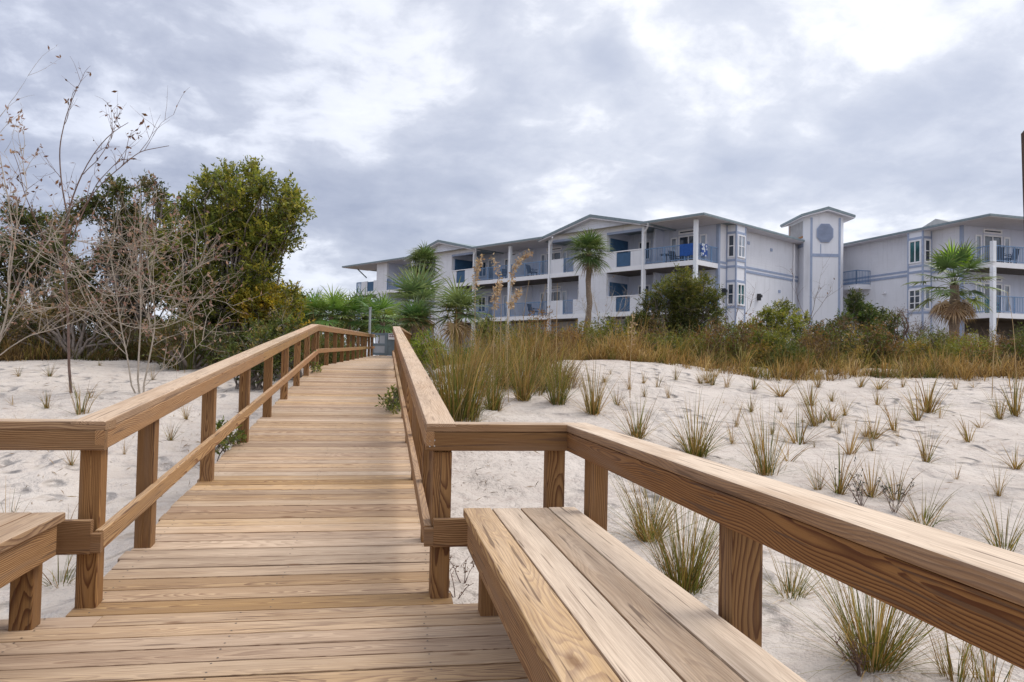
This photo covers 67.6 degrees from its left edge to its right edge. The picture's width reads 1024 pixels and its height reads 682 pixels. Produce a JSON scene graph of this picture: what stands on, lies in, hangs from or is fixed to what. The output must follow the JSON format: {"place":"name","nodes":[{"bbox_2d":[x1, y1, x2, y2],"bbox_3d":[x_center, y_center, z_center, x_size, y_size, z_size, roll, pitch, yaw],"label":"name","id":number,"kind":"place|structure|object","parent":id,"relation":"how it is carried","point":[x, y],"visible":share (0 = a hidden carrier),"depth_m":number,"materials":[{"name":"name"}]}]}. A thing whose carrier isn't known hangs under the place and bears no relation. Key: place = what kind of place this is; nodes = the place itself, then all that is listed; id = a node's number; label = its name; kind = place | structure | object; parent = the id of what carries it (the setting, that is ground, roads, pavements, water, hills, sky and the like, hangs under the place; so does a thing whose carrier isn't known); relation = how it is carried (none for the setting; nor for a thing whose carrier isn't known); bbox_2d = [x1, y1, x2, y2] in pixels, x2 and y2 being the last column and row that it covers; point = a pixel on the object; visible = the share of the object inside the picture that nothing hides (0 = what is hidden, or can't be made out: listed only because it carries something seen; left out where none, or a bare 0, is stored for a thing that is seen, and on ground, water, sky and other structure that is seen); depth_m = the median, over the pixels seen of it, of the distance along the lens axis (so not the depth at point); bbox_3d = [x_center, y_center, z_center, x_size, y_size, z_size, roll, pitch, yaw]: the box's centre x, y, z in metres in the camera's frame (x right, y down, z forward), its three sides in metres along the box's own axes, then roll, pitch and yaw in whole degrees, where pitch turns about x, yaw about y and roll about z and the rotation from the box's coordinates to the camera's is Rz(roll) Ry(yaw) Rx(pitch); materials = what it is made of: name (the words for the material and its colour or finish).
{"place":"outdoors","nodes":[
{"label":"outdoors","id":0,"kind":"place"},
{"bbox_2d":[0,356,1023,681],"bbox_3d":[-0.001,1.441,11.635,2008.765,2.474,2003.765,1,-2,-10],"label":"sand ground","id":1,"kind":"structure","parent":0,"point":[34,470],"depth_m":8.84,"materials":[{"name":"sand"}]},
{"bbox_2d":[0,45,117,355],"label":"bare tree","id":2,"kind":"object","parent":1,"relation":"on","point":[2,185],"visible":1,"depth_m":11.74,"materials":[{"name":"brown plant"}]},
{"bbox_2d":[0,193,119,341],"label":"dark tree","id":3,"kind":"object","parent":1,"relation":"on","point":[22,264],"visible":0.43,"depth_m":19.31,"materials":[{"name":"green plant"}]},
{"bbox_2d":[0,312,125,356],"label":"understory bush","id":4,"kind":"object","parent":1,"relation":"on","point":[25,332],"visible":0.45,"depth_m":17.49,"materials":[{"name":"green plant"}]},
{"bbox_2d":[42,555,104,587],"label":"grass clump","id":5,"kind":"object","parent":1,"relation":"on","point":[66,573],"visible":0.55,"depth_m":4.84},
{"bbox_2d":[0,275,153,358],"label":"understory bush","id":6,"kind":"object","parent":1,"relation":"on","point":[63,342],"visible":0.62,"depth_m":17.22,"materials":[{"name":"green plant"}]},
{"bbox_2d":[59,376,106,415],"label":"grass clump","id":7,"kind":"object","parent":1,"relation":"on","point":[80,410],"visible":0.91,"depth_m":10.36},
{"bbox_2d":[12,58,184,392],"bbox_3d":[-6.494,-1.812,11.951,2.778,5.280,1.135,0,-2,22],"label":"bare tree","id":8,"kind":"object","parent":1,"relation":"on","point":[65,255],"visible":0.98,"depth_m":12.09,"materials":[{"name":"brown plant"}]},
{"bbox_2d":[67,169,191,346],"bbox_3d":[-9.419,-1.782,19.223,3.002,4.905,2.647,1,-2,-10],"label":"dark tree","id":9,"kind":"object","parent":1,"relation":"on","point":[115,188],"visible":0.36,"depth_m":18.73,"materials":[{"name":"green plant"}]},
{"bbox_2d":[0,165,264,392],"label":"bare tree","id":10,"kind":"object","parent":1,"relation":"on","point":[141,260],"visible":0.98,"depth_m":12.12,"materials":[{"name":"brown plant"}]},
{"bbox_2d":[0,318,330,364],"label":"dune scrub","id":11,"kind":"object","parent":1,"relation":"on","point":[109,346],"visible":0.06,"depth_m":17.62,"materials":[{"name":"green plant"}]},
{"bbox_2d":[0,308,363,368],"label":"undergrowth","id":12,"kind":"object","parent":1,"relation":"on","point":[35,353],"visible":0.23,"depth_m":17.04,"materials":[{"name":"green plant"}]},
{"bbox_2d":[154,309,209,372],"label":"reed clump","id":13,"kind":"object","parent":1,"relation":"on","point":[189,357],"visible":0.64,"depth_m":15.44,"materials":[{"name":"brown plant"}]},
{"bbox_2d":[134,309,236,369],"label":"understory bush","id":14,"kind":"object","parent":1,"relation":"on","point":[176,329],"visible":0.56,"depth_m":15.50,"materials":[{"name":"green plant"}]},
{"bbox_2d":[142,155,317,351],"bbox_3d":[-6.555,-1.873,17.624,4.552,5.237,2.450,1,-2,2],"label":"leafy tree","id":15,"kind":"object","parent":1,"relation":"on","point":[264,233],"visible":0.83,"depth_m":17.14,"materials":[{"name":"green plant"}]},
{"bbox_2d":[215,415,246,460],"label":"shrub","id":16,"kind":"object","parent":1,"relation":"on","point":[233,439],"visible":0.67,"depth_m":6.91,"materials":[{"name":"green plant"}]},
{"bbox_2d":[185,305,305,365],"bbox_3d":[-5.435,-0.016,15.873,2.291,1.470,1.818,1,-2,-10],"label":"understory bush","id":17,"kind":"object","parent":1,"relation":"on","point":[222,338],"visible":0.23,"depth_m":15.46,"materials":[{"name":"green plant"}]},
{"bbox_2d":[212,326,301,389],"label":"understory bush","id":18,"kind":"object","parent":1,"relation":"on","point":[255,370],"visible":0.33,"depth_m":12.83,"materials":[{"name":"green plant"}]},
{"bbox_2d":[0,356,528,681],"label":"boardwalk","id":19,"kind":"structure","parent":1,"relation":"on","point":[288,546],"depth_m":3.75,"materials":[{"name":"brown wood"}]},
{"bbox_2d":[0,512,102,630],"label":"wooden bench","id":20,"kind":"object","parent":19,"relation":"on","point":[31,543],"visible":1,"depth_m":3.13,"materials":[{"name":"brown wood"}]},
{"bbox_2d":[71,324,374,608],"bbox_3d":[-3.913,0.457,16.933,0.541,2.184,27.446,1,-2,-8],"label":"ramp railing","id":21,"kind":"object","parent":19,"relation":"on","point":[143,413],"visible":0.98,"depth_m":4.34,"materials":[{"name":"brown wood"}]},
{"bbox_2d":[0,419,115,449],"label":"platform railing","id":22,"kind":"object","parent":21,"relation":"attached to","point":[40,434],"visible":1,"depth_m":3.34,"materials":[{"name":"brown wood"}]},
{"bbox_2d":[374,384,400,413],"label":"seedling","id":23,"kind":"object","parent":19,"relation":"on","point":[394,401],"visible":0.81,"depth_m":9.40,"materials":[{"name":"green plant"}]},
{"bbox_2d":[392,326,455,595],"bbox_3d":[-2.382,0.494,17.192,0.541,2.186,27.446,1,-2,-8],"label":"ramp railing","id":24,"kind":"object","parent":19,"relation":"on","point":[421,402],"visible":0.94,"depth_m":5.01,"materials":[{"name":"brown wood"}]},
{"bbox_2d":[424,507,806,681],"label":"wooden bench","id":25,"kind":"object","parent":19,"relation":"on","point":[569,594],"visible":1,"depth_m":2.15,"materials":[{"name":"brown wood"}]},
{"bbox_2d":[425,422,1023,669],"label":"platform railing","id":26,"kind":"object","parent":19,"relation":"on","point":[969,591],"visible":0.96,"depth_m":1.81,"materials":[{"name":"brown wood"}]},
{"bbox_2d":[237,300,316,380],"bbox_3d":[-4.513,0.019,14.642,1.418,1.697,1.717,2,-2,-20],"label":"understory bush","id":27,"kind":"object","parent":1,"relation":"on","point":[267,331],"visible":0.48,"depth_m":14.53,"materials":[{"name":"green plant"}]},
{"bbox_2d":[300,287,339,335],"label":"fan palm","id":28,"kind":"object","parent":1,"relation":"on","point":[316,296],"visible":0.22,"depth_m":40.61,"materials":[{"name":"green plant"}]},
{"bbox_2d":[302,285,360,339],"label":"fan palm","id":29,"kind":"object","parent":1,"relation":"on","point":[336,302],"visible":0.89,"depth_m":39.61,"materials":[{"name":"green plant"}]},
{"bbox_2d":[330,287,380,343],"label":"fan palm","id":30,"kind":"object","parent":1,"relation":"on","point":[354,303],"visible":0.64,"depth_m":40.71,"materials":[{"name":"green plant"}]},
{"bbox_2d":[342,286,383,352],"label":"fan palm","id":31,"kind":"object","parent":1,"relation":"on","point":[371,295],"visible":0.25,"depth_m":42.90,"materials":[{"name":"green plant"}]},
{"bbox_2d":[310,331,442,363],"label":"dune scrub","id":32,"kind":"object","parent":1,"relation":"on","point":[331,354],"visible":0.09,"depth_m":21.60,"materials":[{"name":"green plant"}]},
{"bbox_2d":[355,288,402,355],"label":"fan palm","id":33,"kind":"object","parent":1,"relation":"on","point":[380,304],"visible":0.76,"depth_m":39.67,"materials":[{"name":"green plant"}]},
{"bbox_2d":[371,332,393,355],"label":"gate","id":34,"kind":"structure","parent":1,"relation":"on","point":[384,346],"depth_m":30.93,"materials":[{"name":"metal"}]},
{"bbox_2d":[359,309,410,355],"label":"hedge shrub","id":35,"kind":"object","parent":1,"relation":"on","point":[363,317],"visible":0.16,"depth_m":42.42,"materials":[{"name":"green plant"}]},
{"bbox_2d":[386,293,441,355],"bbox_3d":[-3.467,-0.191,26.931,2.140,3.306,2.129,1,-2,-10],"label":"fan palm","id":36,"kind":"object","parent":1,"relation":"on","point":[415,310],"visible":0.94,"depth_m":26.86,"materials":[{"name":"green plant"}]},
{"bbox_2d":[381,258,449,336],"bbox_3d":[-3.491,-0.835,29.009,3.402,4.686,3.350,1,-2,-10],"label":"fan palm","id":37,"kind":"object","parent":1,"relation":"on","point":[418,284],"visible":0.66,"depth_m":28.62,"materials":[{"name":"green plant"}]},
{"bbox_2d":[402,240,443,331],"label":"fan palm","id":38,"kind":"object","parent":1,"relation":"on","point":[425,254],"visible":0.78,"depth_m":49.65,"materials":[{"name":"green plant"}]},
{"bbox_2d":[408,326,450,379],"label":"coastal shrub","id":39,"kind":"object","parent":1,"relation":"on","point":[416,344],"visible":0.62,"depth_m":14.93,"materials":[{"name":"green plant"}]},
{"bbox_2d":[423,272,494,357],"bbox_3d":[-1.871,-0.442,26.982,2.797,3.939,2.731,3,-2,-40],"label":"fan palm","id":40,"kind":"object","parent":1,"relation":"on","point":[452,300],"visible":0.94,"depth_m":26.76,"materials":[{"name":"green plant"}]},
{"bbox_2d":[374,304,556,421],"bbox_3d":[-0.787,0.394,10.681,3.403,1.848,3.235,1,-2,-10],"label":"grass clump","id":41,"kind":"object","parent":1,"relation":"on","point":[452,399],"visible":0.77,"depth_m":10.60,"materials":[{"name":"plant"}]},
{"bbox_2d":[465,313,515,349],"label":"dune bush","id":42,"kind":"object","parent":1,"relation":"on","point":[484,325],"visible":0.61,"depth_m":20.32,"materials":[{"name":"green plant"}]},
{"bbox_2d":[490,280,502,364],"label":"sea oat stalk","id":43,"kind":"object","parent":1,"relation":"on","point":[497,290],"visible":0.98,"depth_m":13.29,"materials":[{"name":"beige plant"}]},
{"bbox_2d":[476,348,534,411],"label":"grass clump","id":44,"kind":"object","parent":1,"relation":"on","point":[496,405],"visible":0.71,"depth_m":11.60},
{"bbox_2d":[414,301,607,395],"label":"dune grass","id":45,"kind":"structure","parent":1,"relation":"on","point":[548,353],"depth_m":14.55,"materials":[{"name":"plant"}]},
{"bbox_2d":[506,287,522,401],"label":"sea oat stalk","id":46,"kind":"object","parent":1,"relation":"on","point":[511,303],"visible":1,"depth_m":12.63,"materials":[{"name":"beige plant"}]},
{"bbox_2d":[505,249,532,391],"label":"sea oat stalk","id":47,"kind":"object","parent":1,"relation":"on","point":[519,262],"visible":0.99,"depth_m":13.83,"materials":[{"name":"beige plant"}]},
{"bbox_2d":[491,344,561,400],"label":"grass clump","id":48,"kind":"object","parent":1,"relation":"on","point":[520,392],"visible":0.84,"depth_m":12.59,"materials":[{"name":"plant"}]},
{"bbox_2d":[524,342,604,404],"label":"grass clump","id":49,"kind":"object","parent":1,"relation":"on","point":[555,398],"visible":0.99,"depth_m":12.23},
{"bbox_2d":[548,326,589,358],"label":"dune bush","id":50,"kind":"object","parent":1,"relation":"on","point":[569,332],"visible":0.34,"depth_m":19.48,"materials":[{"name":"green plant"}]},
{"bbox_2d":[342,212,804,355],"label":"apartment building","id":51,"kind":"structure","parent":1,"relation":"on","point":[763,260],"depth_m":53.29,"materials":[{"name":"paint"}]},
{"bbox_2d":[678,235,698,260],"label":"sliding door","id":52,"kind":"structure","parent":51,"relation":"in","point":[686,239],"depth_m":50.22,"materials":[{"name":"white paint"}]},
{"bbox_2d":[727,283,734,304],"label":"window","id":53,"kind":"structure","parent":51,"relation":"in","point":[730,286],"depth_m":48.75,"materials":[{"name":"white paint"}]},
{"bbox_2d":[737,234,745,258],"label":"window","id":54,"kind":"structure","parent":51,"relation":"in","point":[741,239],"depth_m":48.95,"materials":[{"name":"white paint"}]},
{"bbox_2d":[544,357,622,414],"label":"grass clump","id":55,"kind":"object","parent":1,"relation":"on","point":[594,408],"visible":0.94,"depth_m":11.58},
{"bbox_2d":[563,227,614,336],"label":"fan palm","id":56,"kind":"object","parent":1,"relation":"on","point":[588,242],"visible":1,"depth_m":45.74,"materials":[{"name":"green plant"}]},
{"bbox_2d":[568,270,639,329],"bbox_3d":[3.270,-1.202,25.926,2.648,2.383,2.266,3,-2,-45],"label":"bare tree","id":57,"kind":"object","parent":1,"relation":"on","point":[605,305],"visible":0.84,"depth_m":25.97,"materials":[{"name":"brown plant"}]},
{"bbox_2d":[582,317,638,342],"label":"coastal shrub","id":58,"kind":"object","parent":1,"relation":"on","point":[608,324],"visible":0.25,"depth_m":20.75,"materials":[{"name":"green plant"}]},
{"bbox_2d":[600,389,678,439],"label":"grass clump","id":59,"kind":"object","parent":1,"relation":"on","point":[636,432],"visible":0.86,"depth_m":9.95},
{"bbox_2d":[607,473,717,555],"bbox_3d":[1.135,1.291,6.215,1.514,0.777,1.372,1,-2,-10],"label":"grass clump","id":60,"kind":"object","parent":1,"relation":"on","point":[640,533],"visible":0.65,"depth_m":6.11,"materials":[{"name":"plant"}]},
{"bbox_2d":[640,333,689,359],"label":"dune bush","id":61,"kind":"object","parent":1,"relation":"on","point":[664,341],"visible":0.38,"depth_m":19.34,"materials":[{"name":"green plant"}]},
{"bbox_2d":[624,263,729,343],"bbox_3d":[5.210,-0.598,23.977,3.498,3.609,2.245,1,-2,-10],"label":"rounded shrub","id":62,"kind":"object","parent":1,"relation":"on","point":[686,300],"visible":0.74,"depth_m":23.57,"materials":[{"name":"green plant"}]},
{"bbox_2d":[642,392,746,463],"bbox_3d":[2.273,1.034,9.493,1.727,0.996,1.699,1,-2,-10],"label":"grass clump","id":63,"kind":"object","parent":1,"relation":"on","point":[695,448],"visible":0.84,"depth_m":9.43,"materials":[{"name":"plant"}]},
{"bbox_2d":[609,456,780,604],"bbox_3d":[1.078,1.278,5.009,1.920,1.118,1.729,1,-2,-10],"label":"grass clump","id":64,"kind":"object","parent":1,"relation":"on","point":[689,580],"visible":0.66,"depth_m":4.95,"materials":[{"name":"plant"}]},
{"bbox_2d":[473,301,1023,382],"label":"dune grass","id":65,"kind":"structure","parent":1,"relation":"on","point":[999,372],"depth_m":18.44,"materials":[{"name":"plant"}]},
{"bbox_2d":[737,325,792,366],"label":"dune bush","id":66,"kind":"object","parent":1,"relation":"on","point":[755,332],"visible":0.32,"depth_m":19.76,"materials":[{"name":"green plant"}]},
{"bbox_2d":[512,302,1023,368],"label":"dune scrub","id":67,"kind":"object","parent":1,"relation":"on","point":[850,341],"visible":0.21,"depth_m":19.82,"materials":[{"name":"green plant"}]},
{"bbox_2d":[732,297,811,344],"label":"coastal shrub","id":68,"kind":"object","parent":1,"relation":"on","point":[782,314],"visible":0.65,"depth_m":25.70,"materials":[{"name":"green plant"}]},
{"bbox_2d":[719,393,835,475],"bbox_3d":[2.884,1.016,8.489,1.573,0.958,1.362,1,-2,-10],"label":"grass clump","id":69,"kind":"object","parent":1,"relation":"on","point":[762,462],"visible":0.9,"depth_m":8.35,"materials":[{"name":"plant"}]},
{"bbox_2d":[736,402,846,444],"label":"grass tuft","id":70,"kind":"object","parent":1,"relation":"on","point":[801,437],"visible":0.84,"depth_m":10.40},
{"bbox_2d":[762,549,855,602],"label":"grass clump","id":71,"kind":"object","parent":1,"relation":"on","point":[790,589],"visible":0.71,"depth_m":4.94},
{"bbox_2d":[789,375,829,429],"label":"grass tuft","id":72,"kind":"object","parent":1,"relation":"on","point":[813,422],"visible":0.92,"depth_m":11.22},
{"bbox_2d":[789,319,837,350],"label":"dune bush","id":73,"kind":"object","parent":1,"relation":"on","point":[815,329],"visible":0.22,"depth_m":21.86,"materials":[{"name":"green plant"}]},
{"bbox_2d":[799,460,834,489],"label":"grass tuft","id":74,"kind":"object","parent":1,"relation":"on","point":[818,482],"visible":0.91,"depth_m":7.84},
{"bbox_2d":[780,206,855,340],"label":"stair tower","id":75,"kind":"structure","parent":1,"relation":"on","point":[819,232],"depth_m":54.51,"materials":[{"name":"paint"}]},
{"bbox_2d":[796,447,883,496],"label":"grass tuft","id":76,"kind":"object","parent":1,"relation":"on","point":[840,488],"visible":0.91,"depth_m":7.71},
{"bbox_2d":[811,419,871,454],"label":"grass tuft","id":77,"kind":"object","parent":1,"relation":"on","point":[849,449],"visible":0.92,"depth_m":9.79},
{"bbox_2d":[831,632,880,676],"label":"dry twig plant","id":78,"kind":"object","parent":1,"relation":"on","point":[857,663],"visible":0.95,"depth_m":3.75,"materials":[{"name":"brown plant"}]},
{"bbox_2d":[835,448,880,505],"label":"dune weed","id":79,"kind":"object","parent":1,"relation":"on","point":[859,490],"visible":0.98,"depth_m":7.12,"materials":[{"name":"brown plant"}]},
{"bbox_2d":[824,286,906,348],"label":"coastal shrub","id":80,"kind":"object","parent":1,"relation":"on","point":[862,310],"visible":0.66,"depth_m":25.77,"materials":[{"name":"green plant"}]},
{"bbox_2d":[824,451,907,497],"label":"grass tuft","id":81,"kind":"object","parent":1,"relation":"on","point":[869,489],"visible":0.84,"depth_m":7.67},
{"bbox_2d":[854,398,913,439],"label":"grass tuft","id":82,"kind":"object","parent":1,"relation":"on","point":[873,435],"visible":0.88,"depth_m":10.67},
{"bbox_2d":[862,327,909,363],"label":"dune bush","id":83,"kind":"object","parent":1,"relation":"on","point":[894,337],"visible":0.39,"depth_m":20.32,"materials":[{"name":"green plant"}]},
{"bbox_2d":[763,520,1019,681],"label":"grass clump","id":84,"kind":"object","parent":1,"relation":"on","point":[876,627],"visible":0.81,"depth_m":3.80,"materials":[{"name":"plant"}]},
{"bbox_2d":[880,476,914,512],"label":"dune weed","id":85,"kind":"object","parent":1,"relation":"on","point":[884,492],"visible":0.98,"depth_m":6.91,"materials":[{"name":"grey plant"}]},
{"bbox_2d":[855,455,940,499],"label":"grass tuft","id":86,"kind":"object","parent":1,"relation":"on","point":[899,494],"visible":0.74,"depth_m":7.53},
{"bbox_2d":[883,379,940,420],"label":"grass tuft","id":87,"kind":"object","parent":1,"relation":"on","point":[915,418],"visible":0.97,"depth_m":11.96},
{"bbox_2d":[884,303,955,344],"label":"coastal shrub","id":88,"kind":"object","parent":1,"relation":"on","point":[906,331],"visible":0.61,"depth_m":25.00,"materials":[{"name":"green plant"}]},
{"bbox_2d":[882,368,962,415],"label":"grass tuft","id":89,"kind":"object","parent":1,"relation":"on","point":[929,407],"visible":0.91,"depth_m":12.55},
{"bbox_2d":[873,474,975,532],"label":"grass clump","id":90,"kind":"object","parent":1,"relation":"on","point":[925,516],"visible":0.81,"depth_m":6.64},
{"bbox_2d":[904,424,960,463],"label":"grass tuft","id":91,"kind":"object","parent":1,"relation":"on","point":[925,457],"visible":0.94,"depth_m":9.36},
{"bbox_2d":[843,213,1023,349],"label":"apartment building","id":92,"kind":"structure","parent":1,"relation":"on","point":[881,270],"depth_m":48.93,"materials":[{"name":"paint"}]},
{"bbox_2d":[908,289,920,310],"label":"window","id":93,"kind":"structure","parent":92,"relation":"in","point":[914,299],"depth_m":49.70,"materials":[{"name":"white paint"}]},
{"bbox_2d":[909,239,921,263],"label":"window","id":94,"kind":"structure","parent":92,"relation":"in","point":[915,245],"depth_m":49.76,"materials":[{"name":"white paint"}]},
{"bbox_2d":[983,234,1001,262],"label":"sliding door","id":95,"kind":"structure","parent":92,"relation":"in","point":[986,238],"depth_m":47.82,"materials":[{"name":"white paint"}]},
{"bbox_2d":[983,282,1001,312],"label":"sliding door","id":96,"kind":"structure","parent":92,"relation":"in","point":[987,291],"depth_m":47.89,"materials":[{"name":"white paint"}]},
{"bbox_2d":[912,325,965,359],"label":"dune bush","id":97,"kind":"object","parent":1,"relation":"on","point":[933,337],"visible":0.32,"depth_m":20.27,"materials":[{"name":"green plant"}]},
{"bbox_2d":[900,624,996,681],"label":"grass clump","id":98,"kind":"object","parent":1,"relation":"on","point":[962,662],"visible":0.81,"depth_m":3.67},
{"bbox_2d":[903,237,1006,342],"bbox_3d":[20.692,-1.301,35.942,4.242,7.390,4.356,1,-2,-10],"label":"fan palm","id":99,"kind":"object","parent":1,"relation":"on","point":[953,310],"visible":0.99,"depth_m":35.69,"materials":[{"name":"green plant"}]},
{"bbox_2d":[935,632,1014,681],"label":"grass clump","id":100,"kind":"object","parent":1,"relation":"on","point":[987,674],"visible":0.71,"depth_m":3.63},
{"bbox_2d":[961,488,1023,551],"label":"grass clump","id":101,"kind":"object","parent":1,"relation":"on","point":[1011,545],"visible":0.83,"depth_m":6.13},
{"bbox_2d":[982,385,1011,419],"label":"grass tuft","id":102,"kind":"object","parent":1,"relation":"on","point":[997,413],"visible":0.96,"depth_m":12.66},
{"bbox_2d":[980,371,1023,417],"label":"grass tuft","id":103,"kind":"object","parent":1,"relation":"on","point":[1015,412],"visible":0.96,"depth_m":12.80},
{"bbox_2d":[988,334,1023,356],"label":"dune bush","id":104,"kind":"object","parent":1,"relation":"on","point":[1007,342],"visible":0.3,"depth_m":20.30,"materials":[{"name":"green plant"}]},
{"bbox_2d":[0,0,1023,355],"label":"sky","id":105,"kind":"structure","parent":0,"point":[406,123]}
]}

